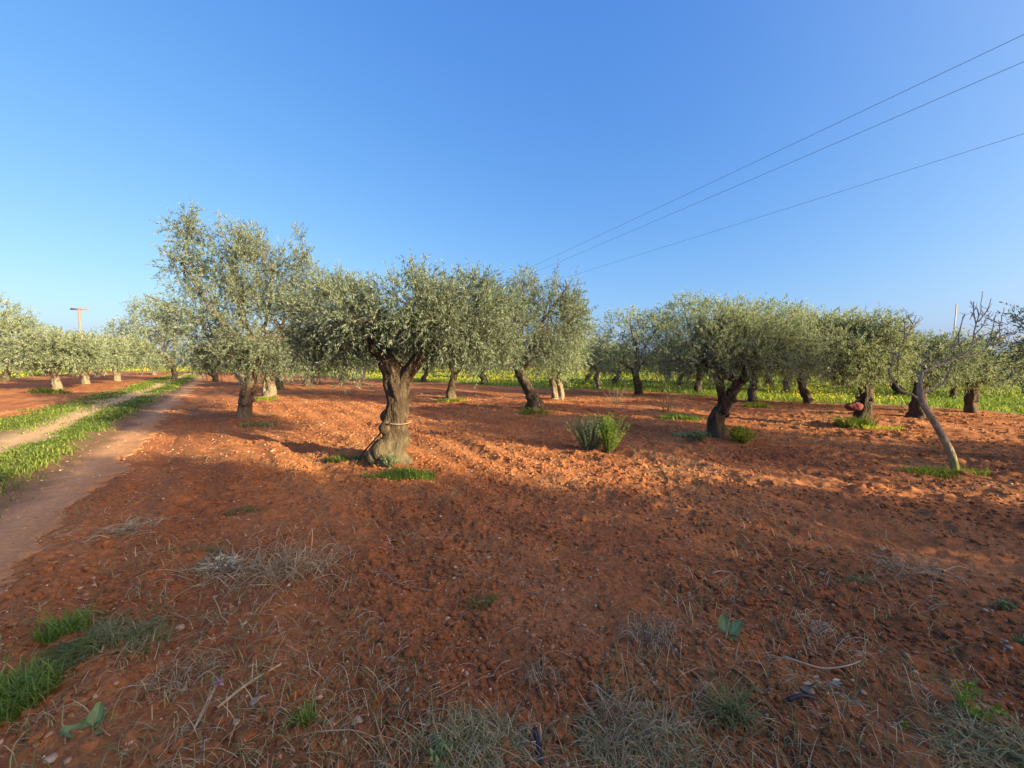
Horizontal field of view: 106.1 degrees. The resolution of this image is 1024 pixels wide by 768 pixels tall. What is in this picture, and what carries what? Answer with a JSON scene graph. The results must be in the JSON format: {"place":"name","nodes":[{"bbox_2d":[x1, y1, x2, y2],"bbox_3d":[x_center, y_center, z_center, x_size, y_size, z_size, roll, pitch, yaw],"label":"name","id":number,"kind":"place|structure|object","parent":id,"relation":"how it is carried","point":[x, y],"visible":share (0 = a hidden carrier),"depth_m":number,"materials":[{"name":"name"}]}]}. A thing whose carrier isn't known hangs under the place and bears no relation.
{"place":"outdoors","nodes":[
{"label":"outdoors","id":0,"kind":"place"},
{"bbox_2d":[0,374,198,517],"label":"track grass","id":1,"kind":"structure","parent":0,"point":[16,460],"depth_m":9.69,"materials":[{"name":"plant"}]},
{"bbox_2d":[0,372,207,594],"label":"farm track","id":2,"kind":"structure","parent":0,"point":[57,494],"depth_m":5.65,"materials":[{"name":"soil"}]},
{"bbox_2d":[0,363,1023,767],"bbox_3d":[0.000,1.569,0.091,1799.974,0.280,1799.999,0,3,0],"label":"red soil","id":3,"kind":"structure","parent":0,"point":[16,397],"depth_m":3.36,"materials":[{"name":"soil"}]},
{"bbox_2d":[0,292,61,381],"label":"olive tree","id":4,"kind":"object","parent":3,"relation":"on","point":[17,324],"visible":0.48,"depth_m":29.41,"materials":[{"name":"green plant"}]},
{"bbox_2d":[25,387,72,393],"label":"grass tuft","id":5,"kind":"object","parent":3,"relation":"on","point":[46,390],"visible":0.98,"depth_m":19.63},
{"bbox_2d":[0,644,97,727],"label":"grass tuft","id":6,"kind":"object","parent":3,"relation":"on","point":[25,685],"visible":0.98,"depth_m":1.84,"materials":[{"name":"plant"}]},
{"bbox_2d":[43,752,57,763],"bbox_3d":[-1.829,1.489,1.533,0.050,0.026,0.047,-3,5,-44],"label":"rock","id":7,"kind":"object","parent":3,"relation":"on","point":[51,758],"visible":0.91,"depth_m":1.52,"materials":[{"name":"stone"}]},
{"bbox_2d":[6,596,111,645],"bbox_3d":[-2.612,1.415,2.252,0.413,0.149,0.481,-2,4,-31],"label":"grass tuft","id":8,"kind":"object","parent":3,"relation":"on","point":[61,628],"visible":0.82,"depth_m":2.23,"materials":[{"name":"plant"}]},
{"bbox_2d":[0,324,118,389],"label":"olive tree","id":9,"kind":"object","parent":3,"relation":"on","point":[33,348],"visible":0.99,"depth_m":21.33,"materials":[{"name":"green plant"}]},
{"bbox_2d":[23,628,107,675],"bbox_3d":[-2.375,1.439,2.056,0.398,0.109,0.338,3,5,44],"label":"grass tuft","id":10,"kind":"object","parent":3,"relation":"on","point":[76,644],"visible":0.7,"depth_m":2.06,"materials":[{"name":"plant"}]},
{"bbox_2d":[58,701,108,740],"bbox_3d":[-1.797,1.434,1.625,0.179,0.104,0.108,1,3,13],"label":"broadleaf weed","id":11,"kind":"object","parent":3,"relation":"on","point":[95,713],"visible":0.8,"depth_m":1.64,"materials":[{"name":"green plant"}]},
{"bbox_2d":[56,327,138,384],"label":"olive tree","id":12,"kind":"object","parent":3,"relation":"on","point":[115,361],"visible":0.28,"depth_m":26.61,"materials":[{"name":"green plant"}]},
{"bbox_2d":[18,603,195,676],"bbox_3d":[-2.234,1.435,2.162,0.770,0.101,0.615,1,4,20],"label":"grass tuft","id":13,"kind":"object","parent":3,"relation":"on","point":[109,629],"visible":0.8,"depth_m":2.18,"materials":[{"name":"plant"}]},
{"bbox_2d":[83,333,163,380],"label":"olive tree","id":14,"kind":"object","parent":3,"relation":"on","point":[137,343],"visible":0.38,"depth_m":32.03,"materials":[{"name":"green plant"}]},
{"bbox_2d":[45,509,206,547],"bbox_3d":[-3.547,1.347,3.567,1.003,0.090,1.010,1,3,15],"label":"dry tangle","id":15,"kind":"object","parent":3,"relation":"on","point":[129,527],"visible":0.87,"depth_m":3.60,"materials":[{"name":"plant"}]},
{"bbox_2d":[129,354,169,374],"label":"olive tree","id":16,"kind":"object","parent":3,"relation":"on","point":[153,371],"visible":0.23,"depth_m":46.84,"materials":[{"name":"green plant"}]},
{"bbox_2d":[100,292,199,379],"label":"olive tree","id":17,"kind":"object","parent":3,"relation":"on","point":[142,330],"visible":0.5,"depth_m":34.28,"materials":[{"name":"green plant"}]},
{"bbox_2d":[101,637,238,712],"bbox_3d":[-1.654,1.458,1.939,0.637,0.077,0.540,0,3,-8],"label":"dry tangle","id":18,"kind":"object","parent":3,"relation":"on","point":[176,666],"visible":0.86,"depth_m":1.93,"materials":[{"name":"plant"}]},
{"bbox_2d":[182,338,218,381],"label":"olive tree","id":19,"kind":"object","parent":3,"relation":"on","point":[215,379],"visible":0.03,"depth_m":30.79,"materials":[{"name":"green plant"}]},
{"bbox_2d":[179,543,226,558],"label":"grass tuft","id":20,"kind":"object","parent":3,"relation":"on","point":[212,550],"visible":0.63,"depth_m":3.19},
{"bbox_2d":[193,675,223,730],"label":"flower sprig","id":21,"kind":"object","parent":3,"relation":"on","point":[213,682],"visible":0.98,"depth_m":1.81,"materials":[{"name":"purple plant"}]},
{"bbox_2d":[131,538,301,606],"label":"dry prunings","id":22,"kind":"object","parent":3,"relation":"on","point":[232,560],"visible":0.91,"depth_m":2.88,"materials":[{"name":"plant"}]},
{"bbox_2d":[196,338,264,385],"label":"olive tree","id":23,"kind":"object","parent":3,"relation":"on","point":[240,379],"visible":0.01,"depth_m":25.82,"materials":[{"name":"green plant"}]},
{"bbox_2d":[133,196,341,419],"bbox_3d":[-7.213,-1.928,10.490,5.728,6.378,4.271,0,3,0],"label":"olive tree","id":24,"kind":"object","parent":3,"relation":"on","point":[236,347],"visible":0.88,"depth_m":10.17,"materials":[{"name":"green plant"}]},
{"bbox_2d":[219,504,269,516],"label":"grass tuft","id":25,"kind":"object","parent":3,"relation":"on","point":[248,508],"visible":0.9,"depth_m":3.99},
{"bbox_2d":[234,725,257,742],"bbox_3d":[-1.125,1.488,1.627,0.085,0.052,0.076,3,4,38],"label":"rock","id":26,"kind":"object","parent":3,"relation":"on","point":[250,734],"visible":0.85,"depth_m":1.61,"materials":[{"name":"brown stone"}]},
{"bbox_2d":[217,663,281,708],"bbox_3d":[-1.272,1.463,1.877,0.015,0.036,0.283,2,4,32],"label":"dry cane","id":27,"kind":"object","parent":3,"relation":"on","point":[220,705],"visible":0.93,"depth_m":1.84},
{"bbox_2d":[239,420,281,427],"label":"grass tuft","id":28,"kind":"object","parent":3,"relation":"on","point":[260,424],"visible":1,"depth_m":9.69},
{"bbox_2d":[219,529,353,604],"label":"dry prunings","id":29,"kind":"object","parent":3,"relation":"on","point":[294,571],"visible":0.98,"depth_m":2.83,"materials":[{"name":"plant"}]},
{"bbox_2d":[255,327,321,389],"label":"olive tree","id":30,"kind":"object","parent":3,"relation":"on","point":[279,385],"depth_m":21.82,"materials":[{"name":"green plant"}]},
{"bbox_2d":[211,322,377,396],"bbox_3d":[-9.251,-1.107,17.307,7.151,3.630,4.778,0,3,0],"label":"olive tree","id":31,"kind":"object","parent":3,"relation":"on","point":[269,389],"visible":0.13,"depth_m":16.99,"materials":[{"name":"green plant"}]},
{"bbox_2d":[282,693,332,731],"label":"grass tuft","id":32,"kind":"object","parent":3,"relation":"on","point":[309,712],"visible":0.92,"depth_m":1.67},
{"bbox_2d":[322,453,365,462],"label":"grass tuft","id":33,"kind":"object","parent":3,"relation":"on","point":[343,457],"visible":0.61,"depth_m":6.09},
{"bbox_2d":[378,452,399,466],"bbox_3d":[-1.794,1.109,5.676,0.314,0.235,0.262,3,5,44],"label":"olive sucker","id":34,"kind":"object","parent":3,"relation":"on","point":[389,461],"visible":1,"depth_m":5.63,"materials":[{"name":"green plant"}]},
{"bbox_2d":[360,466,437,480],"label":"grass tuft","id":35,"kind":"object","parent":3,"relation":"on","point":[397,474],"visible":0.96,"depth_m":5.28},
{"bbox_2d":[370,337,430,373],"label":"olive tree","id":36,"kind":"object","parent":3,"relation":"on","point":[404,364],"visible":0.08,"depth_m":23.63,"materials":[{"name":"green plant"}]},
{"bbox_2d":[369,571,431,591],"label":"dry twig","id":37,"kind":"object","parent":3,"relation":"on","point":[390,578],"visible":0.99,"depth_m":2.76,"materials":[{"name":"wood"}]},
{"bbox_2d":[264,248,544,465],"bbox_3d":[-1.646,-0.343,6.367,4.484,3.578,3.448,0,3,0],"label":"olive tree","id":38,"kind":"object","parent":3,"relation":"on","point":[443,323],"visible":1,"depth_m":5.79,"materials":[{"name":"green plant"}]},
{"bbox_2d":[352,423,389,466],"bbox_3d":[-2.117,0.911,5.844,0.585,0.675,0.153,0,3,0],"label":"irrigation hose","id":39,"kind":"object","parent":38,"relation":"attached to","point":[369,445],"visible":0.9,"depth_m":5.87,"materials":[{"name":"black plastic"}]},
{"bbox_2d":[428,734,452,766],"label":"leafy weed","id":40,"kind":"object","parent":3,"relation":"on","point":[441,745],"visible":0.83,"depth_m":1.55,"materials":[{"name":"green plant"}]},
{"bbox_2d":[436,397,467,401],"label":"grass tuft","id":41,"kind":"object","parent":3,"relation":"on","point":[452,400],"visible":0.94,"depth_m":15.35,"materials":[{"name":"yellow plant"}]},
{"bbox_2d":[406,335,503,398],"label":"olive tree","id":42,"kind":"object","parent":3,"relation":"on","point":[450,392],"visible":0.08,"depth_m":16.23,"materials":[{"name":"green plant"}]},
{"bbox_2d":[398,697,551,767],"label":"grass tuft","id":43,"kind":"object","parent":3,"relation":"on","point":[476,740],"visible":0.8,"depth_m":1.62,"materials":[{"name":"plant"}]},
{"bbox_2d":[459,591,496,609],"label":"grass tuft","id":44,"kind":"object","parent":3,"relation":"on","point":[493,598],"visible":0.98,"depth_m":2.57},
{"bbox_2d":[0,433,1022,767],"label":"withered grass","id":45,"kind":"structure","parent":3,"relation":"on","point":[454,735],"depth_m":1.82,"materials":[{"name":"plant"}]},
{"bbox_2d":[0,392,1023,767],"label":"pebbles","id":46,"kind":"object","parent":3,"relation":"on","point":[236,722],"visible":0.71,"depth_m":2.49,"materials":[{"name":"stone"}]},
{"bbox_2d":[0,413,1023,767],"bbox_3d":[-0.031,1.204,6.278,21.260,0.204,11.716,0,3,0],"label":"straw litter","id":47,"kind":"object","parent":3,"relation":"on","point":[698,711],"visible":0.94,"depth_m":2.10,"materials":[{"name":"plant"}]},
{"bbox_2d":[508,706,530,725],"bbox_3d":[0.032,1.528,1.759,0.099,0.066,0.079,-2,4,-34],"label":"rock","id":48,"kind":"object","parent":3,"relation":"on","point":[524,714],"visible":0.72,"depth_m":1.75,"materials":[{"name":"brown stone"}]},
{"bbox_2d":[475,695,565,767],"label":"dry tangle","id":49,"kind":"object","parent":3,"relation":"on","point":[527,745],"visible":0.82,"depth_m":1.63,"materials":[{"name":"plant"}]},
{"bbox_2d":[517,407,550,414],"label":"grass tuft","id":50,"kind":"object","parent":3,"relation":"on","point":[529,411],"visible":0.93,"depth_m":11.56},
{"bbox_2d":[531,726,543,764],"bbox_3d":[0.107,1.498,1.595,0.029,0.034,0.146,0,3,-7],"label":"plastic strap","id":51,"kind":"object","parent":3,"relation":"on","point":[537,742],"visible":0.91,"depth_m":1.58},
{"bbox_2d":[511,653,570,697],"bbox_3d":[0.166,1.469,1.954,0.341,0.083,0.288,0,3,0],"label":"dry tangle","id":52,"kind":"object","parent":3,"relation":"on","point":[542,670],"visible":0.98,"depth_m":1.96,"materials":[{"name":"plant"}]},
{"bbox_2d":[485,263,597,409],"bbox_3d":[0.662,-1.479,12.512,4.410,5.127,3.238,0,3,0],"label":"olive tree","id":53,"kind":"object","parent":3,"relation":"on","point":[532,396],"visible":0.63,"depth_m":12.29,"materials":[{"name":"green plant"}]},
{"bbox_2d":[549,723,567,741],"bbox_3d":[0.208,1.547,1.703,0.090,0.056,0.076,0,3,0],"label":"rock","id":54,"kind":"object","parent":3,"relation":"on","point":[561,731],"visible":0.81,"depth_m":1.69,"materials":[{"name":"brown stone"}]},
{"bbox_2d":[527,301,601,399],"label":"olive tree","id":55,"kind":"object","parent":3,"relation":"on","point":[557,389],"visible":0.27,"depth_m":16.09,"materials":[{"name":"green plant"}]},
{"bbox_2d":[563,412,618,449],"bbox_3d":[1.440,0.842,6.988,1.043,0.719,1.064,0,3,0],"label":"weed bush","id":56,"kind":"object","parent":3,"relation":"on","point":[591,440],"visible":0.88,"depth_m":6.88,"materials":[{"name":"green plant"}]},
{"bbox_2d":[598,412,630,453],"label":"weed bush","id":57,"kind":"object","parent":3,"relation":"on","point":[607,431],"visible":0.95,"depth_m":6.69,"materials":[{"name":"green plant"}]},
{"bbox_2d":[601,385,629,404],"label":"dry stalks","id":58,"kind":"object","parent":3,"relation":"on","point":[616,403],"visible":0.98,"depth_m":14.27,"materials":[{"name":"brown plant"}]},
{"bbox_2d":[565,664,706,767],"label":"dry tangle","id":59,"kind":"object","parent":3,"relation":"on","point":[629,715],"visible":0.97,"depth_m":1.68,"materials":[{"name":"plant"}]},
{"bbox_2d":[580,303,692,394],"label":"olive tree","id":60,"kind":"object","parent":3,"relation":"on","point":[635,339],"visible":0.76,"depth_m":18.40,"materials":[{"name":"green plant"}]},
{"bbox_2d":[566,690,720,767],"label":"grass tuft","id":61,"kind":"object","parent":3,"relation":"on","point":[586,732],"visible":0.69,"depth_m":1.62,"materials":[{"name":"plant"}]},
{"bbox_2d":[612,611,686,664],"bbox_3d":[0.805,1.427,2.231,0.475,0.119,0.400,0,3,0],"label":"dry tangle","id":62,"kind":"object","parent":3,"relation":"on","point":[648,637],"visible":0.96,"depth_m":2.24,"materials":[{"name":"plant"}]},
{"bbox_2d":[651,385,689,411],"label":"dry stalks","id":63,"kind":"object","parent":3,"relation":"on","point":[668,407],"visible":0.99,"depth_m":12.10,"materials":[{"name":"brown plant"}]},
{"bbox_2d":[658,412,704,420],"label":"grass tuft","id":64,"kind":"object","parent":3,"relation":"on","point":[675,416],"visible":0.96,"depth_m":10.54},
{"bbox_2d":[671,429,711,437],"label":"grass tuft","id":65,"kind":"object","parent":3,"relation":"on","point":[681,434],"visible":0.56,"depth_m":8.16,"materials":[{"name":"green plant"}]},
{"bbox_2d":[686,430,706,441],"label":"flowering weed","id":66,"kind":"object","parent":3,"relation":"on","point":[696,436],"visible":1,"depth_m":7.65,"materials":[{"name":"green plant"}]},
{"bbox_2d":[718,613,742,641],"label":"broadleaf weed","id":67,"kind":"object","parent":3,"relation":"on","point":[726,625],"visible":0.94,"depth_m":2.21,"materials":[{"name":"green plant"}]},
{"bbox_2d":[684,667,789,741],"bbox_3d":[0.997,1.468,1.747,0.455,0.126,0.400,0,3,0],"label":"grass tuft","id":68,"kind":"object","parent":3,"relation":"on","point":[740,710],"visible":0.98,"depth_m":1.75,"materials":[{"name":"plant"}]},
{"bbox_2d":[725,425,758,442],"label":"flowering weed","id":69,"kind":"object","parent":3,"relation":"on","point":[741,435],"visible":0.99,"depth_m":7.62,"materials":[{"name":"green plant"}]},
{"bbox_2d":[649,296,840,438],"bbox_3d":[4.997,-0.256,8.291,3.107,3.279,3.838,3,5,44],"label":"olive tree","id":70,"kind":"object","parent":3,"relation":"on","point":[728,347],"visible":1,"depth_m":7.76,"materials":[{"name":"green plant"}]},
{"bbox_2d":[740,401,771,407],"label":"grass tuft","id":71,"kind":"object","parent":3,"relation":"on","point":[755,405],"visible":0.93,"depth_m":13.72,"materials":[{"name":"green plant"}]},
{"bbox_2d":[787,693,816,701],"bbox_3d":[1.341,1.449,1.780,0.139,0.031,0.022,0,3,-4],"label":"plastic strap","id":72,"kind":"object","parent":3,"relation":"on","point":[793,697],"visible":0.99,"depth_m":1.77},
{"bbox_2d":[800,686,814,694],"bbox_3d":[1.428,1.476,1.857,0.056,0.028,0.042,0,3,0],"label":"rock","id":73,"kind":"object","parent":3,"relation":"on","point":[805,689],"visible":0.98,"depth_m":1.85,"materials":[{"name":"stone"}]},
{"bbox_2d":[769,608,873,653],"bbox_3d":[1.795,1.432,2.265,0.396,0.088,0.364,-1,3,-11],"label":"dry tangle","id":74,"kind":"object","parent":3,"relation":"on","point":[820,627],"visible":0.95,"depth_m":2.26,"materials":[{"name":"plant"}]},
{"bbox_2d":[783,655,860,668],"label":"dry twig","id":75,"kind":"object","parent":3,"relation":"on","point":[801,662],"visible":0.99,"depth_m":2.01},
{"bbox_2d":[803,673,870,710],"bbox_3d":[1.515,1.427,1.800,0.256,0.094,0.117,2,4,30],"label":"olive sprig","id":76,"kind":"object","parent":3,"relation":"on","point":[834,681],"visible":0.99,"depth_m":1.81,"materials":[{"name":"green plant"}]},
{"bbox_2d":[822,414,883,427],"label":"grass tuft","id":77,"kind":"object","parent":3,"relation":"on","point":[854,422],"visible":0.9,"depth_m":9.21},
{"bbox_2d":[839,572,883,587],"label":"grass tuft","id":78,"kind":"object","parent":3,"relation":"on","point":[857,579],"visible":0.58,"depth_m":2.81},
{"bbox_2d":[791,302,932,423],"bbox_3d":[8.312,-0.354,9.363,3.067,3.214,2.352,0,3,0],"label":"olive tree","id":79,"kind":"object","parent":3,"relation":"on","point":[854,343],"visible":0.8,"depth_m":8.99,"materials":[{"name":"green plant"}]},
{"bbox_2d":[844,397,862,410],"bbox_3d":[8.429,0.465,9.454,0.426,0.408,0.271,0,3,0],"label":"red sack","id":80,"kind":"object","parent":79,"relation":"hanging from","point":[855,406],"visible":1,"depth_m":9.40,"materials":[{"name":"fabric"}]},
{"bbox_2d":[858,424,904,429],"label":"grass tuft","id":81,"kind":"object","parent":3,"relation":"on","point":[878,427],"visible":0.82,"depth_m":8.92,"materials":[{"name":"yellow plant"}]},
{"bbox_2d":[848,547,974,595],"bbox_3d":[2.983,1.362,2.856,0.931,0.100,0.559,-1,4,-24],"label":"dry tangle","id":82,"kind":"object","parent":3,"relation":"on","point":[925,571],"visible":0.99,"depth_m":2.85,"materials":[{"name":"plant"}]},
{"bbox_2d":[898,464,967,477],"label":"grass tuft","id":83,"kind":"object","parent":3,"relation":"on","point":[934,472],"visible":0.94,"depth_m":5.48,"materials":[{"name":"green plant"}]},
{"bbox_2d":[867,327,1009,418],"bbox_3d":[11.576,-0.227,10.752,3.405,2.841,2.642,0,3,0],"label":"olive tree","id":84,"kind":"object","parent":3,"relation":"on","point":[938,345],"visible":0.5,"depth_m":10.30,"materials":[{"name":"green plant"}]},
{"bbox_2d":[881,291,1020,470],"bbox_3d":[6.416,0.065,5.597,1.972,2.760,0.436,0,3,0],"label":"bare tree","id":85,"kind":"object","parent":3,"relation":"on","point":[943,438],"visible":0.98,"depth_m":5.60,"materials":[{"name":"brown plant"}]},
{"bbox_2d":[896,678,1023,767],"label":"grass tuft","id":86,"kind":"object","parent":3,"relation":"on","point":[982,752],"visible":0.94,"depth_m":1.60,"materials":[{"name":"plant"}]},
{"bbox_2d":[949,463,993,475],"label":"grass tuft","id":87,"kind":"object","parent":3,"relation":"on","point":[972,471],"visible":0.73,"depth_m":5.56,"materials":[{"name":"green plant"}]},
{"bbox_2d":[951,678,1010,721],"bbox_3d":[2.060,1.407,1.711,0.118,0.183,0.177,-1,4,-24],"label":"leafy weed","id":88,"kind":"object","parent":3,"relation":"on","point":[962,699],"visible":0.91,"depth_m":1.72,"materials":[{"name":"green plant"}]},
{"bbox_2d":[954,301,1023,394],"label":"olive tree","id":89,"kind":"object","parent":3,"relation":"on","point":[1019,344],"visible":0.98,"depth_m":6.36,"materials":[{"name":"green plant"}]},
{"bbox_2d":[990,597,1020,610],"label":"leafy weed","id":90,"kind":"object","parent":3,"relation":"on","point":[1002,604],"visible":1,"depth_m":2.45,"materials":[{"name":"green plant"}]},
{"bbox_2d":[0,363,1023,413],"bbox_3d":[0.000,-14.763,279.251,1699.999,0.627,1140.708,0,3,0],"label":"meadow","id":91,"kind":"structure","parent":0,"point":[842,402],"depth_m":21.64,"materials":[{"name":"plant"}]},
{"bbox_2d":[70,306,87,335],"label":"utility pole","id":92,"kind":"object","parent":91,"relation":"on","point":[79,317],"visible":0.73,"depth_m":59.38,"materials":[{"name":"white wood"}]},
{"bbox_2d":[404,351,448,381],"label":"olive tree","id":93,"kind":"object","parent":91,"relation":"on","point":[423,378],"visible":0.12,"depth_m":30.05,"materials":[{"name":"green plant"}]},
{"bbox_2d":[577,341,608,380],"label":"olive tree","id":94,"kind":"object","parent":91,"relation":"on","point":[589,375],"visible":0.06,"depth_m":30.86,"materials":[{"name":"green plant"}]},
{"bbox_2d":[564,336,639,388],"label":"olive tree","id":95,"kind":"object","parent":91,"relation":"on","point":[597,380],"visible":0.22,"depth_m":22.83,"materials":[{"name":"green plant"}]},
{"bbox_2d":[594,339,646,384],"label":"olive tree","id":96,"kind":"object","parent":91,"relation":"on","point":[614,378],"visible":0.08,"depth_m":25.85,"materials":[{"name":"green plant"}]},
{"bbox_2d":[647,287,761,392],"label":"olive tree","id":97,"kind":"object","parent":91,"relation":"on","point":[699,304],"visible":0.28,"depth_m":18.20,"materials":[{"name":"green plant"}]},
{"bbox_2d":[709,293,814,401],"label":"olive tree","id":98,"kind":"object","parent":91,"relation":"on","point":[752,394],"visible":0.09,"depth_m":15.26,"materials":[{"name":"green plant"}]},
{"bbox_2d":[750,367,826,393],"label":"olive tree","id":99,"kind":"object","parent":91,"relation":"on","point":[785,382],"visible":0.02,"depth_m":18.92,"materials":[{"name":"green plant"}]},
{"bbox_2d":[757,300,868,403],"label":"olive tree","id":100,"kind":"object","parent":91,"relation":"on","point":[805,395],"visible":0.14,"depth_m":14.54,"materials":[{"name":"green plant"}]},
{"bbox_2d":[864,338,945,395],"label":"olive tree","id":101,"kind":"object","parent":91,"relation":"on","point":[894,388],"depth_m":17.45,"materials":[{"name":"green plant"}]},
{"bbox_2d":[932,361,994,398],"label":"olive tree","id":102,"kind":"object","parent":91,"relation":"on","point":[952,392],"visible":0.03,"depth_m":16.52,"materials":[{"name":"green plant"}]},
{"bbox_2d":[928,326,1023,412],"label":"olive tree","id":103,"kind":"object","parent":91,"relation":"on","point":[972,395],"visible":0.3,"depth_m":11.38,"materials":[{"name":"green plant"}]},
{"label":"utility pole","id":104,"kind":"object","parent":91,"relation":"on","visible":0},
{"bbox_2d":[484,134,1021,301],"bbox_3d":[7.177,-6.722,17.960,0.009,0.677,81.396,-2,4,-29],"label":"power line","id":105,"kind":"object","parent":104,"relation":"attached to","point":[818,198],"visible":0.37,"depth_m":12.22,"materials":[{"name":"metal"}]},
{"bbox_2d":[510,34,1023,276],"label":"power line","id":106,"kind":"object","parent":104,"relation":"attached to","point":[817,132],"visible":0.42,"depth_m":8.58,"materials":[{"name":"metal"}]},
{"bbox_2d":[519,62,1022,278],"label":"power line","id":107,"kind":"object","parent":104,"relation":"attached to","point":[821,149],"visible":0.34,"depth_m":9.01,"materials":[{"name":"metal"}]},
{"bbox_2d":[0,0,1023,362],"label":"sky","id":108,"kind":"structure","parent":0,"point":[511,133],"materials":[{"name":"blue"}]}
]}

